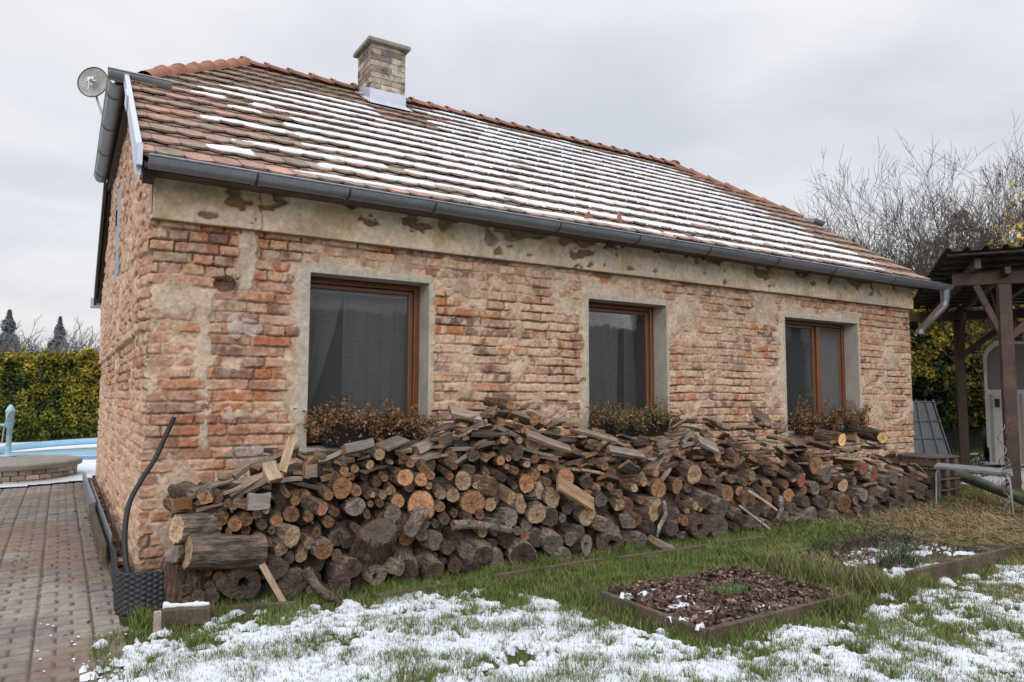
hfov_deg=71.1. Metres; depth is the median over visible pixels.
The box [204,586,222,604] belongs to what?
log
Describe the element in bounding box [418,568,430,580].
log
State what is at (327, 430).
flower box
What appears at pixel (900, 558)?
grass tuft
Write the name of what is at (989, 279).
carport
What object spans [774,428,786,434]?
board
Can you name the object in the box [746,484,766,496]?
log
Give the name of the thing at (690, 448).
board
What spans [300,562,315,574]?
log
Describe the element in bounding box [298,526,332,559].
log
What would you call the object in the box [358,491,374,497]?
log
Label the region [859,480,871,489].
log
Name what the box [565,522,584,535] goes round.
log
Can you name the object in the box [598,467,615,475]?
log
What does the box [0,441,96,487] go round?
garden snow
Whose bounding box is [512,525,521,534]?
log
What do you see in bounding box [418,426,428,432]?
board
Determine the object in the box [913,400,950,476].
solar panel
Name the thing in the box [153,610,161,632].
stake
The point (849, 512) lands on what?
log
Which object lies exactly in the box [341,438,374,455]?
board
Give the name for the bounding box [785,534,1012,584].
garden bed
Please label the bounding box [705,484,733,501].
log
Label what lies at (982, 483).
drain pipe
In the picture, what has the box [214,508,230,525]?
log
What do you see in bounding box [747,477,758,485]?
board
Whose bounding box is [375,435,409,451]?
board
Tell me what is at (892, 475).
log
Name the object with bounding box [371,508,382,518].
log
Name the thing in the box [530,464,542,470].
log
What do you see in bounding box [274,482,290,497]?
log
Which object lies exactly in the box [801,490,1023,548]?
dry stalks
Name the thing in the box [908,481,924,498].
log
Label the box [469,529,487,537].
log
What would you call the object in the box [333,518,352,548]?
log
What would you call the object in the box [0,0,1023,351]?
sky
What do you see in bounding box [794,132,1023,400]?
bare tree
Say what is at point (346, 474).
board
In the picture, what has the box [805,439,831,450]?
board
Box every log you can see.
[163,495,195,513]
[167,484,187,498]
[169,511,221,544]
[172,544,184,562]
[180,584,189,594]
[182,533,267,569]
[182,595,191,602]
[191,589,204,601]
[194,500,210,512]
[196,481,220,504]
[197,480,223,503]
[203,575,214,589]
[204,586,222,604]
[205,570,212,576]
[208,501,221,512]
[212,569,223,581]
[212,569,260,599]
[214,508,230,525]
[223,497,232,507]
[223,522,231,533]
[228,509,242,531]
[230,501,237,509]
[236,508,252,525]
[239,525,250,533]
[250,510,261,519]
[250,519,300,547]
[250,528,287,556]
[251,527,262,534]
[253,517,267,530]
[256,532,267,540]
[257,552,288,580]
[259,509,269,513]
[267,534,272,546]
[268,523,275,534]
[269,504,282,526]
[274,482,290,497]
[277,562,306,599]
[282,504,299,521]
[284,548,294,563]
[285,486,327,515]
[288,489,300,505]
[291,524,314,548]
[293,542,307,562]
[294,486,310,498]
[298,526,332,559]
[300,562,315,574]
[303,509,313,521]
[304,584,315,596]
[308,479,332,500]
[308,503,314,511]
[312,516,321,537]
[316,513,334,527]
[322,499,338,516]
[322,524,342,546]
[324,563,350,594]
[325,552,361,578]
[326,476,351,498]
[330,466,340,479]
[331,458,348,475]
[331,548,342,560]
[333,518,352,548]
[337,495,366,516]
[346,472,353,480]
[346,518,360,533]
[348,464,359,472]
[349,484,361,496]
[350,573,365,589]
[354,456,373,468]
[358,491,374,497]
[360,489,369,499]
[361,565,387,585]
[362,500,370,518]
[365,447,384,460]
[365,487,386,499]
[365,498,373,506]
[368,473,381,487]
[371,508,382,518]
[373,458,393,464]
[373,497,383,507]
[376,470,388,481]
[376,499,401,523]
[377,438,407,459]
[380,480,395,494]
[382,557,404,575]
[385,492,404,507]
[386,465,400,473]
[388,469,413,486]
[390,540,417,582]
[393,541,405,551]
[395,508,409,530]
[397,528,414,545]
[400,483,413,491]
[403,506,428,537]
[404,453,414,467]
[405,506,429,528]
[406,490,434,519]
[412,472,426,486]
[412,529,443,550]
[413,546,443,578]
[413,552,422,568]
[415,459,428,473]
[415,527,428,541]
[417,469,434,479]
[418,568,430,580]
[421,481,431,489]
[428,517,439,528]
[431,476,445,499]
[433,497,444,511]
[434,510,449,524]
[435,459,457,469]
[435,463,453,479]
[437,442,457,460]
[437,538,454,554]
[437,553,446,564]
[441,525,463,546]
[442,482,459,502]
[442,551,461,573]
[444,503,457,517]
[451,488,485,513]
[453,472,497,496]
[454,541,474,558]
[455,469,474,490]
[456,511,471,519]
[457,464,474,473]
[457,530,493,563]
[460,556,480,576]
[462,449,479,461]
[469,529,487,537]
[472,480,480,488]
[474,517,502,536]
[475,508,484,519]
[477,452,488,461]
[477,547,504,567]
[479,412,504,424]
[479,464,489,475]
[483,396,513,409]
[484,494,501,511]
[484,538,496,547]
[485,435,507,443]
[485,532,513,549]
[486,466,506,481]
[487,462,518,474]
[488,455,504,465]
[491,506,517,526]
[494,443,523,460]
[496,480,516,505]
[497,452,510,461]
[498,493,525,513]
[500,463,509,468]
[501,535,537,565]
[505,474,517,488]
[505,479,543,500]
[509,424,541,450]
[509,436,522,443]
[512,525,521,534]
[514,460,530,467]
[514,525,529,540]
[515,472,534,493]
[516,516,531,529]
[519,466,539,480]
[522,500,546,523]
[525,411,538,425]
[526,453,539,463]
[528,524,541,546]
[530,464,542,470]
[533,523,562,554]
[536,475,551,486]
[540,448,558,470]
[540,464,549,472]
[540,505,557,526]
[541,486,559,508]
[543,547,571,562]
[550,468,573,483]
[553,525,577,546]
[557,511,565,522]
[558,498,572,514]
[561,453,597,464]
[563,534,591,557]
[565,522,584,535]
[566,498,595,525]
[570,465,590,475]
[573,474,592,488]
[573,514,610,532]
[574,443,611,458]
[579,487,591,495]
[581,460,608,470]
[589,488,607,506]
[590,482,600,489]
[593,477,605,485]
[594,515,623,554]
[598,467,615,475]
[600,481,612,490]
[601,489,622,497]
[603,489,624,510]
[606,496,633,513]
[610,510,635,528]
[615,483,637,491]
[617,474,646,486]
[618,460,639,473]
[620,527,647,548]
[623,492,644,503]
[627,520,655,533]
[628,511,641,525]
[633,492,661,521]
[636,468,658,476]
[641,477,665,497]
[654,517,678,534]
[655,521,677,536]
[657,474,682,494]
[658,503,668,514]
[659,504,674,518]
[668,456,701,484]
[668,530,686,539]
[669,505,678,513]
[671,500,698,510]
[675,513,687,525]
[678,506,689,513]
[678,510,711,538]
[680,482,691,492]
[680,494,692,500]
[684,449,720,462]
[686,486,711,508]
[687,458,714,476]
[695,462,706,469]
[696,487,728,516]
[701,474,720,487]
[701,513,727,538]
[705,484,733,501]
[713,466,754,481]
[715,472,734,483]
[717,471,747,486]
[720,450,739,462]
[724,513,747,524]
[725,484,742,495]
[725,506,741,517]
[726,520,739,531]
[728,498,734,509]
[731,483,754,507]
[737,451,770,462]
[737,520,751,529]
[738,500,761,515]
[740,463,776,476]
[741,456,763,464]
[742,513,768,531]
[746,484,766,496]
[755,495,771,508]
[758,516,784,529]
[759,483,778,494]
[759,507,769,517]
[766,512,776,521]
[767,476,788,488]
[768,494,785,507]
[774,450,803,473]
[774,511,788,522]
[777,502,796,514]
[778,487,794,501]
[782,469,804,487]
[785,449,823,474]
[788,515,801,525]
[790,495,809,507]
[791,486,806,494]
[791,489,802,494]
[792,506,816,523]
[803,465,830,482]
[805,480,819,494]
[807,494,826,507]
[812,506,838,520]
[813,429,845,446]
[818,489,832,499]
[820,481,832,487]
[824,500,834,509]
[826,489,850,511]
[829,476,847,491]
[833,455,866,474]
[835,509,854,517]
[838,464,876,481]
[839,476,856,484]
[843,487,867,501]
[849,495,857,504]
[850,504,861,513]
[856,426,887,443]
[858,481,889,501]
[858,496,877,506]
[858,502,874,514]
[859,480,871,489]
[864,488,874,497]
[872,503,886,514]
[875,473,890,485]
[877,468,897,483]
[881,496,900,509]
[889,478,908,499]
[898,494,913,508]
[899,472,933,484]
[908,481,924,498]
[919,490,933,499]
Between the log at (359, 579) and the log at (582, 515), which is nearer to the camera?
the log at (359, 579)
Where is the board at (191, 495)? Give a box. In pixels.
[169,492,196,502]
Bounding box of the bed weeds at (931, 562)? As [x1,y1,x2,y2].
[770,530,974,581]
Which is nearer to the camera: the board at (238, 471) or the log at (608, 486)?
the board at (238, 471)
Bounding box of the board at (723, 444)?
[716,441,730,448]
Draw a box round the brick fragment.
[117,558,122,565]
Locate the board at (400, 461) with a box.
[397,457,403,463]
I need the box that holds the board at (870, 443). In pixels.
[859,439,877,446]
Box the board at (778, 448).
[772,445,787,453]
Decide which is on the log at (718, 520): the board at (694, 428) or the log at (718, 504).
the log at (718, 504)
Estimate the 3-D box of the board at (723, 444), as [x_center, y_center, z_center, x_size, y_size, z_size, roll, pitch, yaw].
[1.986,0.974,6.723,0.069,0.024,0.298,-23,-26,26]
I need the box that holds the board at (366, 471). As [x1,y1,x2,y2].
[359,464,386,473]
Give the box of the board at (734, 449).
[725,437,747,466]
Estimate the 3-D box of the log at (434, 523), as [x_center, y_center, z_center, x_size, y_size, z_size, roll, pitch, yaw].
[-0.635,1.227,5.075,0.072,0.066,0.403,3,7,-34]
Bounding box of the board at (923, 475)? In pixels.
[908,466,928,478]
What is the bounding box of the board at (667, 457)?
[663,454,671,460]
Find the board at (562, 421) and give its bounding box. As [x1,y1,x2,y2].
[547,419,566,425]
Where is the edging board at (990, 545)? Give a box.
[975,542,1023,554]
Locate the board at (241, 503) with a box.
[233,497,246,509]
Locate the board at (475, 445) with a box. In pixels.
[471,439,487,449]
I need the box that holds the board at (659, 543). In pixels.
[647,534,674,549]
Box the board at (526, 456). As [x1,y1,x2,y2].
[523,454,542,463]
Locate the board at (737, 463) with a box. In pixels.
[731,456,744,466]
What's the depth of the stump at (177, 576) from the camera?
4.03 m
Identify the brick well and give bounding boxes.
[0,455,82,483]
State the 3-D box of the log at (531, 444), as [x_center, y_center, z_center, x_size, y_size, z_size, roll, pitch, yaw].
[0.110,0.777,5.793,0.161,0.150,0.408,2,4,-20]
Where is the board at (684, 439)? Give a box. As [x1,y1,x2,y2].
[678,429,693,445]
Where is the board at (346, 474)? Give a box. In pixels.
[343,473,350,476]
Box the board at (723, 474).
[718,469,728,477]
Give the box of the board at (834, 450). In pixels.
[830,447,839,454]
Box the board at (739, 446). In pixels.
[715,439,746,449]
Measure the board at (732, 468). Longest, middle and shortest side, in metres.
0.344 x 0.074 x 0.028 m
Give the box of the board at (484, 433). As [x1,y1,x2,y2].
[471,429,509,436]
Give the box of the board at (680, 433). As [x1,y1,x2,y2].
[664,430,685,437]
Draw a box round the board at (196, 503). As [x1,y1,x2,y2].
[193,495,224,505]
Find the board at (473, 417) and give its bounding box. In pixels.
[464,415,489,419]
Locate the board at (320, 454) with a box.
[313,450,327,458]
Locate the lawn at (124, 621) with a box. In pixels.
[111,490,1023,681]
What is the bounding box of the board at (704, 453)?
[696,449,721,458]
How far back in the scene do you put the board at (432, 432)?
5.25 m
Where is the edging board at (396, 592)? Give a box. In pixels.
[375,582,452,601]
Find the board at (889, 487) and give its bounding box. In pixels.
[883,485,892,490]
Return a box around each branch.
[300,567,342,604]
[451,519,511,533]
[656,501,668,537]
[775,496,783,521]
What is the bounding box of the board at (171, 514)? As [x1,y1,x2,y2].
[166,510,185,517]
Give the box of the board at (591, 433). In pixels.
[569,427,618,441]
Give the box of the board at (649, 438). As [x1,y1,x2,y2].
[639,435,658,441]
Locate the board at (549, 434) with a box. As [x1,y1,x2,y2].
[539,431,561,439]
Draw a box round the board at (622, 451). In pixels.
[606,445,644,458]
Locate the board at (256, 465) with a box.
[251,458,265,470]
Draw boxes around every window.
[306,272,432,451]
[589,298,667,440]
[785,317,859,432]
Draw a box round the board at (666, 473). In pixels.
[660,468,671,480]
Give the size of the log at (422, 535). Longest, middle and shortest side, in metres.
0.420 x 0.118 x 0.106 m
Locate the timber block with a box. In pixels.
[161,605,211,626]
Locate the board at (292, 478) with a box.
[276,476,302,482]
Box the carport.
[909,243,1023,490]
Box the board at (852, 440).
[846,439,856,442]
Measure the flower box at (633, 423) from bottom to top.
0.446 m
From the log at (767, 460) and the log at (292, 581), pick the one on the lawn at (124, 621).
the log at (292, 581)
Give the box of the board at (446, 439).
[438,432,452,449]
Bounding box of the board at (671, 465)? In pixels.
[663,461,678,469]
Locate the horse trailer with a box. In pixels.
[983,341,1023,465]
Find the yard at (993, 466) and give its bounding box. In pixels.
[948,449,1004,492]
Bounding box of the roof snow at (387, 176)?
[191,84,884,269]
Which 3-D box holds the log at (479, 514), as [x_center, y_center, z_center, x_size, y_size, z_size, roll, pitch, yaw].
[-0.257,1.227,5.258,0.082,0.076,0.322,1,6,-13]
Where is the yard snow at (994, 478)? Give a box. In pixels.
[957,453,1023,489]
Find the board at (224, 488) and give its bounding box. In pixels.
[220,484,229,491]
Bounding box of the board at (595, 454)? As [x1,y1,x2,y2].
[584,451,600,458]
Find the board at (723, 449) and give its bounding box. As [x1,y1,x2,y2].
[701,447,735,452]
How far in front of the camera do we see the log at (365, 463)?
4.88 m
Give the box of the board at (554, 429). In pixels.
[547,426,560,433]
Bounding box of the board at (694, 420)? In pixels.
[672,418,698,422]
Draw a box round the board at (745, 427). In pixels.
[734,425,757,429]
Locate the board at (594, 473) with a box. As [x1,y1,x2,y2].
[577,468,604,476]
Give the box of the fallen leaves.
[605,565,846,626]
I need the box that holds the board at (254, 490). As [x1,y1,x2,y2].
[238,482,260,494]
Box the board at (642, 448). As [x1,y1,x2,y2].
[633,446,652,454]
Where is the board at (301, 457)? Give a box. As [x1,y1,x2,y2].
[281,449,307,461]
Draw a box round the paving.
[0,480,128,681]
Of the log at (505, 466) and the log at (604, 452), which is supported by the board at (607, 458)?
the log at (604, 452)
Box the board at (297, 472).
[292,471,302,474]
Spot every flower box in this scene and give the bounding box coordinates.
[296,394,442,448]
[583,391,685,435]
[770,390,872,433]
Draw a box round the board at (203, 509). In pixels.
[195,502,222,512]
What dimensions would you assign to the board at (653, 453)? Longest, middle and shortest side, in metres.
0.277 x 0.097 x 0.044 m
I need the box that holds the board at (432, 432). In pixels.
[427,422,451,436]
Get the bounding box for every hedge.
[0,344,100,442]
[909,290,1021,450]
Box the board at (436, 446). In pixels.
[431,444,444,448]
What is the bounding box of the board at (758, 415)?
[749,404,771,427]
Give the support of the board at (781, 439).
on the board
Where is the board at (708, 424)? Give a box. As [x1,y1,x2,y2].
[703,421,715,428]
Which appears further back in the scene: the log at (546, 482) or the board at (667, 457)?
the board at (667, 457)
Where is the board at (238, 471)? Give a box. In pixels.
[231,460,254,480]
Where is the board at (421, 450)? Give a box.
[411,442,437,454]
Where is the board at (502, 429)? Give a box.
[493,425,523,440]
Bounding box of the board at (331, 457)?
[316,450,342,464]
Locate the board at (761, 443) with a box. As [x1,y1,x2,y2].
[756,440,766,446]
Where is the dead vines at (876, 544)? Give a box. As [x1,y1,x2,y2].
[808,514,940,554]
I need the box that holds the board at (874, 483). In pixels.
[859,481,877,487]
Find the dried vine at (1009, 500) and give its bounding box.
[994,424,1019,518]
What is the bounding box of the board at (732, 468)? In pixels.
[712,467,735,469]
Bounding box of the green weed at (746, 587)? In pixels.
[705,582,755,596]
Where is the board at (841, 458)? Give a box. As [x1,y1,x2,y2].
[830,456,861,460]
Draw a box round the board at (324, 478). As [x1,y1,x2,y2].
[318,473,332,482]
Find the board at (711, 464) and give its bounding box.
[707,459,722,465]
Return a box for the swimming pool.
[0,438,96,459]
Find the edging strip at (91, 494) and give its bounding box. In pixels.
[82,473,111,556]
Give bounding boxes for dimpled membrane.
[109,542,165,616]
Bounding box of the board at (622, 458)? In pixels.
[612,456,633,461]
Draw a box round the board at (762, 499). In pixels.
[747,489,777,510]
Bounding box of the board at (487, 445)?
[475,441,495,450]
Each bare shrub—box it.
[0,320,99,352]
[0,327,72,353]
[5,316,100,352]
[21,314,98,350]
[45,328,94,351]
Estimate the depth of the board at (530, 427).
5.60 m
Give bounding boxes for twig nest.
[221,273,240,296]
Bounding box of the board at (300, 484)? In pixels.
[285,481,329,490]
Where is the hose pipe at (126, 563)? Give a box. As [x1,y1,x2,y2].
[122,416,175,572]
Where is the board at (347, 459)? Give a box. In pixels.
[340,455,354,463]
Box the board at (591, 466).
[580,463,594,469]
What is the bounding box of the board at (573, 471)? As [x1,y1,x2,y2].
[569,468,579,473]
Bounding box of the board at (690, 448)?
[685,446,694,450]
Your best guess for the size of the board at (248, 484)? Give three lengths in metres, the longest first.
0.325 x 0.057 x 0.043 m
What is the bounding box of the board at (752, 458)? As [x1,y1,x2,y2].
[748,455,764,466]
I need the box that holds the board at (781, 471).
[769,463,789,477]
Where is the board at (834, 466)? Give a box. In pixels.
[829,464,840,468]
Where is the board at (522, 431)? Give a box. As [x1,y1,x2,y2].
[508,428,525,437]
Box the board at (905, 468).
[900,463,911,473]
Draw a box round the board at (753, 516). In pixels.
[738,505,771,529]
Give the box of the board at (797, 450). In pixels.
[787,449,807,452]
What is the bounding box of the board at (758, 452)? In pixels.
[747,448,767,456]
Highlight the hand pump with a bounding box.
[0,404,16,456]
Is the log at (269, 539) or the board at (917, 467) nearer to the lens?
the log at (269, 539)
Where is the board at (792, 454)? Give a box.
[788,451,798,458]
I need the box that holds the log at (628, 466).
[618,460,639,473]
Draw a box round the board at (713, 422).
[702,418,722,426]
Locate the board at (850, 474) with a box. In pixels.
[845,471,854,476]
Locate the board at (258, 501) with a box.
[246,492,270,510]
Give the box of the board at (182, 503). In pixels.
[171,497,192,511]
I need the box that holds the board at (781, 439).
[766,436,787,441]
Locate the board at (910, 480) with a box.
[901,476,927,489]
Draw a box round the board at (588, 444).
[581,441,593,449]
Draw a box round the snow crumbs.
[37,623,140,677]
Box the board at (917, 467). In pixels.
[910,463,925,473]
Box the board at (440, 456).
[435,454,462,458]
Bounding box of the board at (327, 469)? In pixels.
[322,468,334,471]
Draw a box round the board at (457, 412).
[447,405,481,422]
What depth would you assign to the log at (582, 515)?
5.52 m
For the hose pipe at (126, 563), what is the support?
attached to the brick house
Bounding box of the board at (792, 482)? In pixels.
[788,479,796,486]
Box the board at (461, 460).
[448,449,482,471]
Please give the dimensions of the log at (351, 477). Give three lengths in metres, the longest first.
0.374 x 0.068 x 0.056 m
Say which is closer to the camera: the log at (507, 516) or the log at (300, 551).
the log at (300, 551)
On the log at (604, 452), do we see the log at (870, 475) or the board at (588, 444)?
the board at (588, 444)
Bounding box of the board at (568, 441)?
[557,438,575,444]
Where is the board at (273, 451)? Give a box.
[264,448,280,454]
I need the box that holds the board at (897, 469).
[884,465,913,473]
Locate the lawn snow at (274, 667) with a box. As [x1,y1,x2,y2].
[79,563,1023,681]
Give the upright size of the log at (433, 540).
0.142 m
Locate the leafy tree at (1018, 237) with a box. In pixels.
[963,172,1023,343]
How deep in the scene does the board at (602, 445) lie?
5.88 m
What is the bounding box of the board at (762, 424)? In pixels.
[757,421,771,428]
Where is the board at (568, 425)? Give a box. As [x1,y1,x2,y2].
[562,422,584,428]
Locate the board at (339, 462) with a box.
[334,460,348,465]
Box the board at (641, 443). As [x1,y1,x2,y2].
[627,439,656,447]
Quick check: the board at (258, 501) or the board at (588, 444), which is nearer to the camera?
the board at (258, 501)
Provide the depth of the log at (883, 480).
7.65 m
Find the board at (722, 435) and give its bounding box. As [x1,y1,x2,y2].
[716,432,729,440]
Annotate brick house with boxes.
[90,35,953,572]
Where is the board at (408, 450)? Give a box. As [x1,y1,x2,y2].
[399,447,411,452]
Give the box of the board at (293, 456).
[291,444,299,458]
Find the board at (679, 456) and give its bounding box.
[666,453,685,459]
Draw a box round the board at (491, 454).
[480,452,494,463]
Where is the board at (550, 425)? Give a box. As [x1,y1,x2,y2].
[543,421,558,428]
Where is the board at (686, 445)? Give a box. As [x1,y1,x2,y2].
[678,441,696,450]
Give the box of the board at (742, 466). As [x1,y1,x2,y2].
[737,465,750,468]
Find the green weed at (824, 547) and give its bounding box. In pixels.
[800,534,842,552]
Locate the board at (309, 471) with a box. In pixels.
[303,464,316,477]
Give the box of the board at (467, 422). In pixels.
[459,420,474,425]
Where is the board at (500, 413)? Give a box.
[492,409,514,417]
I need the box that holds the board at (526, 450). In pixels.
[517,444,554,456]
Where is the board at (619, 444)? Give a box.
[609,442,630,446]
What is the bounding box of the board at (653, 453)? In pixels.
[644,448,664,457]
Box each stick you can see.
[259,562,285,601]
[733,545,763,573]
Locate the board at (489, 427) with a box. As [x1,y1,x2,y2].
[478,423,502,429]
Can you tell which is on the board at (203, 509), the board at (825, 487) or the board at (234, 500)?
the board at (234, 500)
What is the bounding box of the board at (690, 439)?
[679,436,696,441]
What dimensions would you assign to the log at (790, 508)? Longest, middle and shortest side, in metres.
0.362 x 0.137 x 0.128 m
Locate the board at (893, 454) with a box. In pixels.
[889,450,897,457]
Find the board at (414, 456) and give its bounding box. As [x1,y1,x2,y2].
[409,450,438,459]
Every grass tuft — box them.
[734,548,914,604]
[805,585,887,621]
[842,535,945,567]
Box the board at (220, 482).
[189,478,233,493]
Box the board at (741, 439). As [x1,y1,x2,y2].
[728,436,749,440]
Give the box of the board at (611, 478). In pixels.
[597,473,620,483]
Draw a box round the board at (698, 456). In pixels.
[692,455,705,458]
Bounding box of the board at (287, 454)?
[278,436,295,472]
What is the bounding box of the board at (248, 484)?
[228,472,264,498]
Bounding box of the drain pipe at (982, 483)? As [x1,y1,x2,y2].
[955,471,1023,505]
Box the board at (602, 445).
[596,440,612,450]
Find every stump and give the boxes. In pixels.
[159,555,206,602]
[348,518,397,571]
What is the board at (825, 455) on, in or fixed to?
on the board at (825, 459)
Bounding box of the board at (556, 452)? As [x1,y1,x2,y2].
[538,449,563,455]
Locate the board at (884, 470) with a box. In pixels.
[877,467,902,476]
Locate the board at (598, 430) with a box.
[587,428,604,439]
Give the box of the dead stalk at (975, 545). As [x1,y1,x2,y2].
[973,537,978,553]
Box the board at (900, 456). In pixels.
[897,452,903,460]
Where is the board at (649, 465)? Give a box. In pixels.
[640,461,653,474]
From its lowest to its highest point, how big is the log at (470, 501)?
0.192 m
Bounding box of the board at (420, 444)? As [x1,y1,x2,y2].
[410,432,442,451]
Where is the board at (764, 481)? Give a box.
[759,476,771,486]
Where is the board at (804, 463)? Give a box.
[795,462,808,464]
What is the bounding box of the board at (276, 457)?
[249,445,298,475]
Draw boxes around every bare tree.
[794,110,1023,350]
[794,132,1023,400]
[801,133,1023,345]
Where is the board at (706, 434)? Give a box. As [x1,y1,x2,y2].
[699,430,712,438]
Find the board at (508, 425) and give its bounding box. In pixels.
[501,421,515,429]
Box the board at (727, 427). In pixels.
[711,417,733,431]
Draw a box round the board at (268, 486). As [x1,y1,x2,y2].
[261,483,271,489]
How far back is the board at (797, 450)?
7.28 m
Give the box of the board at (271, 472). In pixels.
[262,460,282,483]
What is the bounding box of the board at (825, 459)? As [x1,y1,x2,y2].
[821,457,829,461]
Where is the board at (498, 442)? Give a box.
[495,439,524,446]
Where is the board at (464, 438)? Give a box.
[460,436,468,440]
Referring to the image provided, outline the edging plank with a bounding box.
[89,504,106,562]
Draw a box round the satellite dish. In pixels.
[77,67,106,114]
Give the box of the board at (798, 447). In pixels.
[783,445,808,449]
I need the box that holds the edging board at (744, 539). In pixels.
[721,536,765,545]
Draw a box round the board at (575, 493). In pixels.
[556,476,593,511]
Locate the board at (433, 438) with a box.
[429,436,438,440]
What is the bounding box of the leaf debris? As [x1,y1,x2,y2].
[0,492,109,679]
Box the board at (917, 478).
[908,477,922,480]
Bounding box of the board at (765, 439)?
[750,437,780,442]
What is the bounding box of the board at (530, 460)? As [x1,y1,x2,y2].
[520,457,533,463]
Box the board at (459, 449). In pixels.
[451,447,470,452]
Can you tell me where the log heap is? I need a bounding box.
[175,438,934,599]
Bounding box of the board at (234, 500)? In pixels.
[217,495,243,511]
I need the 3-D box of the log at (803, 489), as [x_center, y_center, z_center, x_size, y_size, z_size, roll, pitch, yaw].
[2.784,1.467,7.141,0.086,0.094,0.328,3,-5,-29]
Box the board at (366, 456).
[357,454,370,459]
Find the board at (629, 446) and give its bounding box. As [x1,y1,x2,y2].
[622,440,633,448]
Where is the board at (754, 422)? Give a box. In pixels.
[748,420,756,425]
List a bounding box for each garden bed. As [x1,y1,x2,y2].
[601,566,849,644]
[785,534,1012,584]
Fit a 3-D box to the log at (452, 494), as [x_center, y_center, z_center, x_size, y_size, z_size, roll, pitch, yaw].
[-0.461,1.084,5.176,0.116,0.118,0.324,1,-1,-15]
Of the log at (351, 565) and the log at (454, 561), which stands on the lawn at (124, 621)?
the log at (454, 561)
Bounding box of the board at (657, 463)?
[651,455,666,468]
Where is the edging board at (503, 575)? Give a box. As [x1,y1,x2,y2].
[493,557,602,580]
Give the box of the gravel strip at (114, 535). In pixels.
[88,477,124,581]
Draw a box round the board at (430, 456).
[396,451,438,465]
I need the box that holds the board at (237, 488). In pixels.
[223,485,242,494]
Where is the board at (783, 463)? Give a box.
[780,458,787,468]
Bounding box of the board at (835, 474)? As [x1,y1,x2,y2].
[831,472,844,476]
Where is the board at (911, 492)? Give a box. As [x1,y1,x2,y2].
[907,490,913,497]
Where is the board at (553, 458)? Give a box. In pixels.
[539,455,558,461]
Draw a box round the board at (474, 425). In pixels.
[454,419,487,434]
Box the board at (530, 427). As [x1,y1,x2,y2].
[523,425,538,432]
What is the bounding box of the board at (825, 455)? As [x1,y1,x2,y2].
[816,453,832,457]
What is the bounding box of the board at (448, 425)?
[435,418,464,430]
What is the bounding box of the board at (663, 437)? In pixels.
[655,436,679,441]
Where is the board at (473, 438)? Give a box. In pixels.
[466,431,485,440]
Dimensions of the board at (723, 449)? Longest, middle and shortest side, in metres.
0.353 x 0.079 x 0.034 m
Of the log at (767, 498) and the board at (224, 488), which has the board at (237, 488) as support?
the board at (224, 488)
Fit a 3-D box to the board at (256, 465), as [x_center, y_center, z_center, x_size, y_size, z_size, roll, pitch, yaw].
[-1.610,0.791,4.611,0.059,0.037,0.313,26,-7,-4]
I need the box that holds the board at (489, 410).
[480,405,497,415]
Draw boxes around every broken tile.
[584,211,592,217]
[617,211,621,221]
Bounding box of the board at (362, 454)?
[349,451,366,456]
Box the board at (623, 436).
[616,433,630,439]
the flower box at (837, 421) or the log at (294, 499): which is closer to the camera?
the log at (294, 499)
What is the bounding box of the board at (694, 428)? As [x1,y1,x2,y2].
[680,426,700,430]
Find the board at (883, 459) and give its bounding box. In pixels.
[872,453,891,463]
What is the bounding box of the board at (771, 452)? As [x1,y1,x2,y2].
[765,450,776,454]
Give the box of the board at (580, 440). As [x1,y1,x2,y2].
[573,437,588,443]
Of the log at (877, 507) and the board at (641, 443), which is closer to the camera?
the board at (641, 443)
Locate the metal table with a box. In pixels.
[934,463,1014,516]
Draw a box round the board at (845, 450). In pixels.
[839,448,853,452]
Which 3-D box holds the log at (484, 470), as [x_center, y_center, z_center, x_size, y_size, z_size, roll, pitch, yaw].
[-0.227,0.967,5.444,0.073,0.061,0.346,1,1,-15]
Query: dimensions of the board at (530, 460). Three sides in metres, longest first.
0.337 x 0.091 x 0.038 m
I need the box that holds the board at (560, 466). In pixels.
[553,464,576,468]
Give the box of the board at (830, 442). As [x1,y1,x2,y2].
[805,440,836,445]
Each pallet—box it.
[884,452,959,466]
[886,463,958,477]
[922,476,960,488]
[925,487,960,498]
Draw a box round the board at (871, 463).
[863,460,880,467]
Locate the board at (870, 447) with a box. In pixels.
[860,445,885,448]
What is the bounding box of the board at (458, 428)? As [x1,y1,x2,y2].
[437,423,469,431]
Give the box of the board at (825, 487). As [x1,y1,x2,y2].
[819,484,829,489]
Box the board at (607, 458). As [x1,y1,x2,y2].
[597,456,618,460]
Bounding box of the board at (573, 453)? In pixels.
[567,450,580,455]
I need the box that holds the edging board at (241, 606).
[215,601,295,613]
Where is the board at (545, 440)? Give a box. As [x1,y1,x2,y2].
[524,428,571,453]
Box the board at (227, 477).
[218,475,231,479]
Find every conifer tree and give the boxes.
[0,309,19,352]
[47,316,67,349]
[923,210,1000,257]
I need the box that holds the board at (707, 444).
[694,434,719,454]
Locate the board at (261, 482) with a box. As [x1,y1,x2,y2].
[222,477,267,502]
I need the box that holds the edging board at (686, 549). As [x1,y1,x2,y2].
[616,543,711,561]
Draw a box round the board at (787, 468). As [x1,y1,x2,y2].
[768,464,794,471]
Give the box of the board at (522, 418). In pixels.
[506,411,545,429]
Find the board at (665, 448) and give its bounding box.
[656,438,676,455]
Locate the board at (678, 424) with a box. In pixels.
[667,417,688,431]
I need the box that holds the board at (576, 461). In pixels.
[564,458,584,465]
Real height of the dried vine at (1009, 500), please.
0.955 m
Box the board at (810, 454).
[807,451,814,457]
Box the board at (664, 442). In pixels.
[652,438,672,448]

